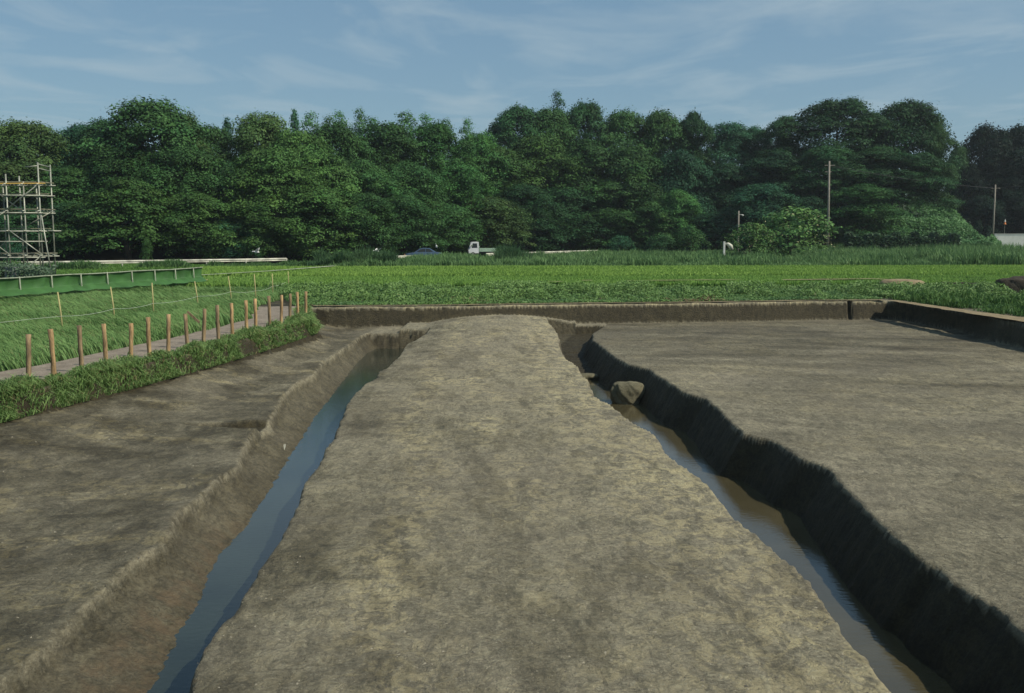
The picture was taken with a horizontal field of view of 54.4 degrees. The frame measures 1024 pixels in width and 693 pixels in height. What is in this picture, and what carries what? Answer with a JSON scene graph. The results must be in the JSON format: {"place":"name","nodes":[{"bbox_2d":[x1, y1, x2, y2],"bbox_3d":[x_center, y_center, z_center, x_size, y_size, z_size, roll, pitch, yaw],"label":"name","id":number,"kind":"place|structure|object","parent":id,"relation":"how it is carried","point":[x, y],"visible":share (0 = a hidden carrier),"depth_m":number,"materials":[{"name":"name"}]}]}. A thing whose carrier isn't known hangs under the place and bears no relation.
{"place":"outdoors","nodes":[
{"label":"outdoors","id":0,"kind":"place"},
{"bbox_2d":[0,306,295,381],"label":"footpath","id":1,"kind":"structure","parent":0,"point":[63,366],"depth_m":26.17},
{"bbox_2d":[146,348,403,692],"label":"ditch water","id":2,"kind":"structure","parent":0,"point":[244,556],"depth_m":14.44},
{"bbox_2d":[0,217,953,263],"bbox_3d":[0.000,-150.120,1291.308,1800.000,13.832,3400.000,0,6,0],"label":"wooded hill","id":3,"kind":"structure","parent":0,"point":[108,254],"depth_m":102.19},
{"bbox_2d":[0,158,71,224],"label":"broadleaf tree","id":4,"kind":"object","parent":3,"relation":"on","point":[15,170],"visible":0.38,"depth_m":102.44,"materials":[{"name":"green plant"}]},
{"bbox_2d":[0,206,76,255],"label":"broadleaf tree","id":5,"kind":"object","parent":3,"relation":"on","point":[13,223],"visible":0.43,"depth_m":96.22,"materials":[{"name":"green plant"}]},
{"bbox_2d":[0,116,77,210],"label":"broadleaf tree","id":6,"kind":"object","parent":3,"relation":"on","point":[40,139],"visible":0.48,"depth_m":107.91,"materials":[{"name":"green plant"}]},
{"bbox_2d":[20,201,114,255],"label":"broadleaf tree","id":7,"kind":"object","parent":3,"relation":"on","point":[61,215],"visible":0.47,"depth_m":97.21,"materials":[{"name":"green plant"}]},
{"bbox_2d":[17,164,118,231],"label":"broadleaf tree","id":8,"kind":"object","parent":3,"relation":"on","point":[67,178],"visible":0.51,"depth_m":102.54,"materials":[{"name":"green plant"}]},
{"bbox_2d":[35,121,105,169],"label":"broadleaf tree","id":9,"kind":"object","parent":3,"relation":"on","point":[72,132],"visible":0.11,"depth_m":111.49,"materials":[{"name":"green plant"}]},
{"bbox_2d":[59,116,156,175],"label":"broadleaf tree","id":10,"kind":"object","parent":3,"relation":"on","point":[89,131],"visible":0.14,"depth_m":110.28,"materials":[{"name":"green plant"}]},
{"bbox_2d":[64,142,167,238],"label":"broadleaf tree","id":11,"kind":"object","parent":3,"relation":"on","point":[106,155],"visible":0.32,"depth_m":104.02,"materials":[{"name":"green plant"}]},
{"bbox_2d":[42,175,216,263],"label":"broadleaf tree","id":12,"kind":"object","parent":3,"relation":"on","point":[119,190],"visible":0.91,"depth_m":96.16,"materials":[{"name":"green plant"}]},
{"bbox_2d":[60,94,225,226],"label":"broadleaf tree","id":13,"kind":"object","parent":3,"relation":"on","point":[160,116],"visible":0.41,"depth_m":107.19,"materials":[{"name":"green plant"}]},
{"bbox_2d":[120,143,241,246],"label":"broadleaf tree","id":14,"kind":"object","parent":3,"relation":"on","point":[196,178],"visible":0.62,"depth_m":103.55,"materials":[{"name":"green plant"}]},
{"bbox_2d":[157,107,215,188],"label":"broadleaf tree","id":15,"kind":"object","parent":3,"relation":"on","point":[197,131],"visible":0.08,"depth_m":111.27,"materials":[{"name":"green plant"}]},
{"bbox_2d":[141,190,244,262],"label":"broadleaf tree","id":16,"kind":"object","parent":3,"relation":"on","point":[214,208],"visible":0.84,"depth_m":99.16,"materials":[{"name":"green plant"}]},
{"bbox_2d":[202,122,245,193],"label":"broadleaf tree","id":17,"kind":"object","parent":3,"relation":"on","point":[219,138],"visible":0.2,"depth_m":116.81,"materials":[{"name":"green plant"}]},
{"bbox_2d":[191,158,256,233],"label":"broadleaf tree","id":18,"kind":"object","parent":3,"relation":"on","point":[221,172],"visible":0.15,"depth_m":109.06,"materials":[{"name":"green plant"}]},
{"bbox_2d":[215,110,298,185],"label":"broadleaf tree","id":19,"kind":"object","parent":3,"relation":"on","point":[264,127],"visible":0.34,"depth_m":114.01,"materials":[{"name":"green plant"}]},
{"bbox_2d":[259,125,338,192],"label":"broadleaf tree","id":20,"kind":"object","parent":3,"relation":"on","point":[305,143],"visible":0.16,"depth_m":112.63,"materials":[{"name":"green plant"}]},
{"bbox_2d":[282,151,371,259],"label":"broadleaf tree","id":21,"kind":"object","parent":3,"relation":"on","point":[332,169],"visible":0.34,"depth_m":108.74,"materials":[{"name":"green plant"}]},
{"bbox_2d":[309,118,383,196],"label":"broadleaf tree","id":22,"kind":"object","parent":3,"relation":"on","point":[341,135],"visible":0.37,"depth_m":118.02,"materials":[{"name":"green plant"}]},
{"bbox_2d":[345,158,414,251],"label":"broadleaf tree","id":23,"kind":"object","parent":3,"relation":"on","point":[368,173],"visible":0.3,"depth_m":115.33,"materials":[{"name":"green plant"}]},
{"bbox_2d":[352,120,437,203],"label":"broadleaf tree","id":24,"kind":"object","parent":3,"relation":"on","point":[388,140],"visible":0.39,"depth_m":124.05,"materials":[{"name":"green plant"}]},
{"bbox_2d":[376,159,453,250],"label":"broadleaf tree","id":25,"kind":"object","parent":3,"relation":"on","point":[413,172],"visible":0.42,"depth_m":120.21,"materials":[{"name":"green plant"}]},
{"bbox_2d":[406,119,480,204],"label":"broadleaf tree","id":26,"kind":"object","parent":3,"relation":"on","point":[442,135],"visible":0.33,"depth_m":130.26,"materials":[{"name":"green plant"}]},
{"bbox_2d":[429,160,499,239],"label":"broadleaf tree","id":27,"kind":"object","parent":3,"relation":"on","point":[458,168],"visible":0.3,"depth_m":127.60,"materials":[{"name":"green plant"}]},
{"bbox_2d":[0,180,970,249],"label":"undergrowth","id":28,"kind":"object","parent":3,"relation":"on","point":[899,206],"visible":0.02,"depth_m":144.16,"materials":[{"name":"green plant"}]},
{"bbox_2d":[459,128,514,197],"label":"broadleaf tree","id":29,"kind":"object","parent":3,"relation":"on","point":[485,141],"visible":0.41,"depth_m":137.90,"materials":[{"name":"green plant"}]},
{"bbox_2d":[472,144,544,215],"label":"broadleaf tree","id":30,"kind":"object","parent":3,"relation":"on","point":[517,166],"visible":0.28,"depth_m":138.85,"materials":[{"name":"green plant"}]},
{"bbox_2d":[482,102,555,180],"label":"broadleaf tree","id":31,"kind":"object","parent":3,"relation":"on","point":[516,116],"visible":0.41,"depth_m":153.07,"materials":[{"name":"green plant"}]},
{"bbox_2d":[501,130,588,220],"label":"broadleaf tree","id":32,"kind":"object","parent":3,"relation":"on","point":[534,149],"visible":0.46,"depth_m":144.75,"materials":[{"name":"green plant"}]},
{"bbox_2d":[509,103,580,183],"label":"broadleaf tree","id":33,"kind":"object","parent":3,"relation":"on","point":[556,122],"visible":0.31,"depth_m":153.91,"materials":[{"name":"green plant"}]},
{"bbox_2d":[523,184,617,250],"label":"broadleaf tree","id":34,"kind":"object","parent":3,"relation":"on","point":[571,199],"visible":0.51,"depth_m":142.01,"materials":[{"name":"green plant"}]},
{"bbox_2d":[553,98,619,177],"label":"broadleaf tree","id":35,"kind":"object","parent":3,"relation":"on","point":[586,114],"visible":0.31,"depth_m":156.91,"materials":[{"name":"green plant"}]},
{"bbox_2d":[542,138,637,242],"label":"broadleaf tree","id":36,"kind":"object","parent":3,"relation":"on","point":[587,151],"visible":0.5,"depth_m":147.31,"materials":[{"name":"green plant"}]},
{"bbox_2d":[590,104,663,206],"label":"broadleaf tree","id":37,"kind":"object","parent":3,"relation":"on","point":[626,122],"visible":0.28,"depth_m":156.49,"materials":[{"name":"green plant"}]},
{"bbox_2d":[634,106,707,188],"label":"broadleaf tree","id":38,"kind":"object","parent":3,"relation":"on","point":[664,125],"visible":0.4,"depth_m":155.99,"materials":[{"name":"green plant"}]},
{"bbox_2d":[669,110,719,191],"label":"broadleaf tree","id":39,"kind":"object","parent":3,"relation":"on","point":[693,124],"visible":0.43,"depth_m":155.75,"materials":[{"name":"green plant"}]},
{"bbox_2d":[692,161,765,231],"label":"broadleaf tree","id":40,"kind":"object","parent":3,"relation":"on","point":[730,176],"visible":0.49,"depth_m":150.40,"materials":[{"name":"green plant"}]},
{"bbox_2d":[700,121,764,195],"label":"broadleaf tree","id":41,"kind":"object","parent":3,"relation":"on","point":[720,148],"visible":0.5,"depth_m":159.00,"materials":[{"name":"green plant"}]},
{"bbox_2d":[734,124,773,187],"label":"broadleaf tree","id":42,"kind":"object","parent":3,"relation":"on","point":[766,143],"visible":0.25,"depth_m":161.16,"materials":[{"name":"green plant"}]},
{"bbox_2d":[735,150,820,217],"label":"broadleaf tree","id":43,"kind":"object","parent":3,"relation":"on","point":[771,164],"visible":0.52,"depth_m":148.10,"materials":[{"name":"green plant"}]},
{"bbox_2d":[741,115,814,187],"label":"broadleaf tree","id":44,"kind":"object","parent":3,"relation":"on","point":[781,128],"visible":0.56,"depth_m":155.73,"materials":[{"name":"green plant"}]},
{"bbox_2d":[768,194,845,246],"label":"broadleaf tree","id":45,"kind":"object","parent":3,"relation":"on","point":[813,203],"visible":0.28,"depth_m":140.46,"materials":[{"name":"green plant"}]},
{"bbox_2d":[639,193,1002,251],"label":"vine cover","id":46,"kind":"object","parent":3,"relation":"on","point":[946,221],"visible":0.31,"depth_m":139.71,"materials":[{"name":"green plant"}]},
{"bbox_2d":[776,144,874,205],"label":"broadleaf tree","id":47,"kind":"object","parent":3,"relation":"on","point":[825,154],"visible":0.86,"depth_m":145.23,"materials":[{"name":"green plant"}]},
{"bbox_2d":[785,96,910,189],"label":"broadleaf tree","id":48,"kind":"object","parent":3,"relation":"on","point":[824,118],"visible":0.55,"depth_m":151.48,"materials":[{"name":"green plant"}]},
{"bbox_2d":[813,183,916,235],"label":"broadleaf tree","id":49,"kind":"object","parent":3,"relation":"on","point":[861,195],"visible":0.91,"depth_m":136.20,"materials":[{"name":"green plant"}]},
{"bbox_2d":[841,111,909,186],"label":"broadleaf tree","id":50,"kind":"object","parent":3,"relation":"on","point":[882,126],"visible":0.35,"depth_m":151.04,"materials":[{"name":"green plant"}]},
{"bbox_2d":[824,146,930,201],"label":"broadleaf tree","id":51,"kind":"object","parent":3,"relation":"on","point":[883,156],"visible":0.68,"depth_m":145.59,"materials":[{"name":"green plant"}]},
{"bbox_2d":[858,96,966,201],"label":"broadleaf tree","id":52,"kind":"object","parent":3,"relation":"on","point":[919,117],"visible":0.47,"depth_m":151.55,"materials":[{"name":"green plant"}]},
{"bbox_2d":[887,152,965,209],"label":"broadleaf tree","id":53,"kind":"object","parent":3,"relation":"on","point":[925,166],"visible":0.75,"depth_m":146.37,"materials":[{"name":"green plant"}]},
{"bbox_2d":[913,121,962,210],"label":"broadleaf tree","id":54,"kind":"object","parent":3,"relation":"on","point":[942,134],"visible":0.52,"depth_m":150.29,"materials":[{"name":"green plant"}]},
{"bbox_2d":[944,145,973,212],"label":"broadleaf tree","id":55,"kind":"object","parent":3,"relation":"on","point":[963,150],"visible":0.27,"depth_m":172.28,"materials":[{"name":"green plant"}]},
{"bbox_2d":[950,160,987,230],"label":"broadleaf tree","id":56,"kind":"object","parent":3,"relation":"on","point":[972,175],"visible":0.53,"depth_m":170.69,"materials":[{"name":"green plant"}]},
{"bbox_2d":[947,120,1023,231],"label":"broadleaf tree","id":57,"kind":"object","parent":3,"relation":"on","point":[979,138],"visible":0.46,"depth_m":171.78,"materials":[{"name":"green plant"}]},
{"bbox_2d":[960,194,1013,237],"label":"broadleaf tree","id":58,"kind":"object","parent":3,"relation":"on","point":[982,208],"visible":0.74,"depth_m":164.79,"materials":[{"name":"green plant"}]},
{"bbox_2d":[973,165,1023,233],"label":"broadleaf tree","id":59,"kind":"object","parent":3,"relation":"on","point":[1014,179],"visible":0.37,"depth_m":169.24,"materials":[{"name":"green plant"}]},
{"bbox_2d":[979,123,1023,217],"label":"broadleaf tree","id":60,"kind":"object","parent":3,"relation":"on","point":[1019,132],"visible":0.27,"depth_m":172.35,"materials":[{"name":"green plant"}]},
{"bbox_2d":[0,298,1023,692],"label":"excavated ground","id":61,"kind":"structure","parent":0,"point":[118,620],"depth_m":14.41,"materials":[{"name":"soil"}]},
{"bbox_2d":[0,304,323,422],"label":"bank grass","id":62,"kind":"structure","parent":61,"relation":"on","point":[99,371],"depth_m":22.82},
{"bbox_2d":[1,348,1023,692],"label":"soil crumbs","id":63,"kind":"object","parent":61,"relation":"on","point":[531,548],"visible":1,"depth_m":11.30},
{"bbox_2d":[610,381,644,404],"bbox_3d":[3.243,1.448,27.778,1.014,0.979,0.806,0,6,0],"label":"clay lump","id":64,"kind":"object","parent":61,"relation":"on","point":[627,393],"visible":0.68,"depth_m":27.45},
{"bbox_2d":[0,0,1023,196],"label":"sky","id":65,"kind":"structure","parent":0,"point":[748,62],"materials":[{"name":"blue"}]},
{"bbox_2d":[190,255,883,297],"bbox_3d":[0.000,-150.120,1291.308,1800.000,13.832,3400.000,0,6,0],"label":"field","id":66,"kind":"structure","parent":0,"point":[275,262],"depth_m":104.76,"materials":[{"name":"plant"}]},
{"bbox_2d":[0,261,58,277],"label":"hedge","id":67,"kind":"object","parent":66,"relation":"on","point":[29,270],"visible":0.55,"depth_m":58.77,"materials":[{"name":"green plant"}]},
{"bbox_2d":[0,162,60,274],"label":"scaffold tower","id":68,"kind":"structure","parent":66,"relation":"on","point":[38,184],"depth_m":60.91,"materials":[{"name":"grey metal"}]},
{"bbox_2d":[0,263,204,286],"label":"young crop","id":69,"kind":"object","parent":66,"relation":"on","point":[120,267],"visible":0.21,"depth_m":77.98,"materials":[{"name":"green plant"}]},
{"bbox_2d":[0,267,207,297],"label":"green screen fence","id":70,"kind":"object","parent":66,"relation":"on","point":[20,286],"visible":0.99,"depth_m":47.58,"materials":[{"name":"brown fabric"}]},
{"bbox_2d":[0,284,296,371],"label":"meadow grass","id":71,"kind":"structure","parent":66,"relation":"on","point":[31,308],"depth_m":33.55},
{"bbox_2d":[17,258,286,265],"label":"guardrail","id":72,"kind":"object","parent":66,"relation":"on","point":[122,262],"visible":0.52,"depth_m":87.33,"materials":[{"name":"metal"}]},
{"bbox_2d":[0,258,310,269],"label":"verge weeds","id":73,"kind":"object","parent":66,"relation":"on","point":[74,264],"visible":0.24,"depth_m":81.87,"materials":[{"name":"green plant"}]},
{"bbox_2d":[185,214,263,262],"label":"broadleaf tree","id":74,"kind":"object","parent":66,"relation":"on","point":[232,250],"visible":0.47,"depth_m":101.49,"materials":[{"name":"green plant"}]},
{"bbox_2d":[227,190,317,262],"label":"broadleaf tree","id":75,"kind":"object","parent":66,"relation":"on","point":[254,219],"visible":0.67,"depth_m":101.61,"materials":[{"name":"green plant"}]},
{"bbox_2d":[216,143,332,261],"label":"broadleaf tree","id":76,"kind":"object","parent":66,"relation":"on","point":[259,167],"visible":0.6,"depth_m":104.16,"materials":[{"name":"green plant"}]},
{"bbox_2d":[257,180,373,260],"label":"broadleaf tree","id":77,"kind":"object","parent":66,"relation":"on","point":[328,199],"visible":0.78,"depth_m":103.26,"materials":[{"name":"green plant"}]},
{"bbox_2d":[307,245,400,265],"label":"reed clump","id":78,"kind":"object","parent":66,"relation":"on","point":[322,258],"visible":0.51,"depth_m":86.05,"materials":[{"name":"green plant"}]},
{"bbox_2d":[322,192,407,255],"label":"broadleaf tree","id":79,"kind":"object","parent":66,"relation":"on","point":[371,202],"visible":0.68,"depth_m":107.09,"materials":[{"name":"green plant"}]},
{"bbox_2d":[361,194,453,255],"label":"broadleaf tree","id":80,"kind":"object","parent":66,"relation":"on","point":[404,209],"visible":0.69,"depth_m":112.13,"materials":[{"name":"green plant"}]},
{"bbox_2d":[403,200,488,253],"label":"broadleaf tree","id":81,"kind":"object","parent":66,"relation":"on","point":[459,231],"visible":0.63,"depth_m":119.19,"materials":[{"name":"green plant"}]},
{"bbox_2d":[458,167,484,238],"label":"bamboo","id":82,"kind":"object","parent":66,"relation":"on","point":[470,186],"visible":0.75,"depth_m":125.26,"materials":[{"name":"green plant"}]},
{"bbox_2d":[440,195,535,255],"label":"broadleaf tree","id":83,"kind":"object","parent":66,"relation":"on","point":[494,206],"visible":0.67,"depth_m":126.49,"materials":[{"name":"green plant"}]},
{"bbox_2d":[490,242,533,259],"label":"reed clump","id":84,"kind":"object","parent":66,"relation":"on","point":[500,252],"visible":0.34,"depth_m":94.26,"materials":[{"name":"green plant"}]},
{"bbox_2d":[489,183,571,251],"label":"broadleaf tree","id":85,"kind":"object","parent":66,"relation":"on","point":[532,196],"visible":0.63,"depth_m":135.01,"materials":[{"name":"green plant"}]},
{"bbox_2d":[173,274,1023,287],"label":"rice paddy","id":86,"kind":"structure","parent":66,"relation":"on","point":[472,280],"depth_m":58.78,"materials":[{"name":"green plant"}]},
{"bbox_2d":[566,176,646,249],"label":"broadleaf tree","id":87,"kind":"object","parent":66,"relation":"on","point":[607,199],"visible":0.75,"depth_m":144.82,"materials":[{"name":"green plant"}]},
{"bbox_2d":[200,264,1023,276],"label":"rice paddy","id":88,"kind":"structure","parent":66,"relation":"on","point":[614,270],"depth_m":72.50,"materials":[{"name":"green plant"}]},
{"bbox_2d":[590,141,670,250],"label":"broadleaf tree","id":89,"kind":"object","parent":66,"relation":"on","point":[635,164],"visible":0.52,"depth_m":146.53,"materials":[{"name":"green plant"}]},
{"bbox_2d":[268,279,1023,305],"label":"bank weeds","id":90,"kind":"object","parent":66,"relation":"on","point":[395,293],"visible":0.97,"depth_m":47.15,"materials":[{"name":"green plant"}]},
{"bbox_2d":[605,195,689,250],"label":"broadleaf tree","id":91,"kind":"object","parent":66,"relation":"on","point":[657,202],"visible":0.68,"depth_m":143.67,"materials":[{"name":"green plant"}]},
{"bbox_2d":[638,234,676,251],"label":"bush","id":92,"kind":"object","parent":66,"relation":"on","point":[660,243],"visible":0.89,"depth_m":134.11,"materials":[{"name":"green plant"}]},
{"bbox_2d":[642,188,704,251],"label":"broadleaf tree","id":93,"kind":"object","parent":66,"relation":"on","point":[681,199],"visible":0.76,"depth_m":142.71,"materials":[{"name":"green plant"}]},
{"bbox_2d":[325,241,1023,266],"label":"reeds","id":94,"kind":"object","parent":66,"relation":"on","point":[990,254],"visible":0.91,"depth_m":90.76,"materials":[{"name":"green plant"}]},
{"bbox_2d":[642,146,722,250],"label":"broadleaf tree","id":95,"kind":"object","parent":66,"relation":"on","point":[673,161],"visible":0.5,"depth_m":147.38,"materials":[{"name":"green plant"}]},
{"bbox_2d":[672,225,712,251],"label":"bush","id":96,"kind":"object","parent":66,"relation":"on","point":[691,236],"visible":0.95,"depth_m":131.13,"materials":[{"name":"green plant"}]},
{"bbox_2d":[677,211,750,251],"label":"broadleaf tree","id":97,"kind":"object","parent":66,"relation":"on","point":[707,220],"visible":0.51,"depth_m":140.78,"materials":[{"name":"green plant"}]},
{"bbox_2d":[716,220,783,255],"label":"bush","id":98,"kind":"object","parent":66,"relation":"on","point":[756,229],"visible":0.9,"depth_m":108.27,"materials":[{"name":"green plant"}]},
{"bbox_2d":[713,181,818,250],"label":"broadleaf tree","id":99,"kind":"object","parent":66,"relation":"on","point":[769,199],"visible":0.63,"depth_m":138.41,"materials":[{"name":"green plant"}]},
{"bbox_2d":[742,204,841,255],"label":"bush","id":100,"kind":"object","parent":66,"relation":"on","point":[797,230],"visible":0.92,"depth_m":109.79,"materials":[{"name":"green plant"}]},
{"bbox_2d":[843,230,961,249],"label":"hedge","id":101,"kind":"object","parent":66,"relation":"on","point":[894,239],"visible":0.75,"depth_m":128.40,"materials":[{"name":"green plant"}]},
{"bbox_2d":[790,275,1023,316],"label":"rough grass","id":102,"kind":"structure","parent":66,"relation":"on","point":[1012,305],"depth_m":42.63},
{"bbox_2d":[989,193,1023,233],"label":"broadleaf tree","id":103,"kind":"object","parent":66,"relation":"on","point":[1017,222],"visible":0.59,"depth_m":164.97,"materials":[{"name":"green plant"}]},
{"bbox_2d":[991,276,1023,294],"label":"soil heap","id":104,"kind":"object","parent":66,"relation":"on","point":[1015,283],"visible":0.34,"depth_m":48.15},
{"bbox_2d":[580,372,955,692],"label":"muddy ditch water","id":105,"kind":"structure","parent":0,"point":[896,666],"depth_m":14.71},
{"bbox_2d":[890,300,1023,321],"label":"sandy path","id":106,"kind":"structure","parent":0,"point":[986,314],"depth_m":37.81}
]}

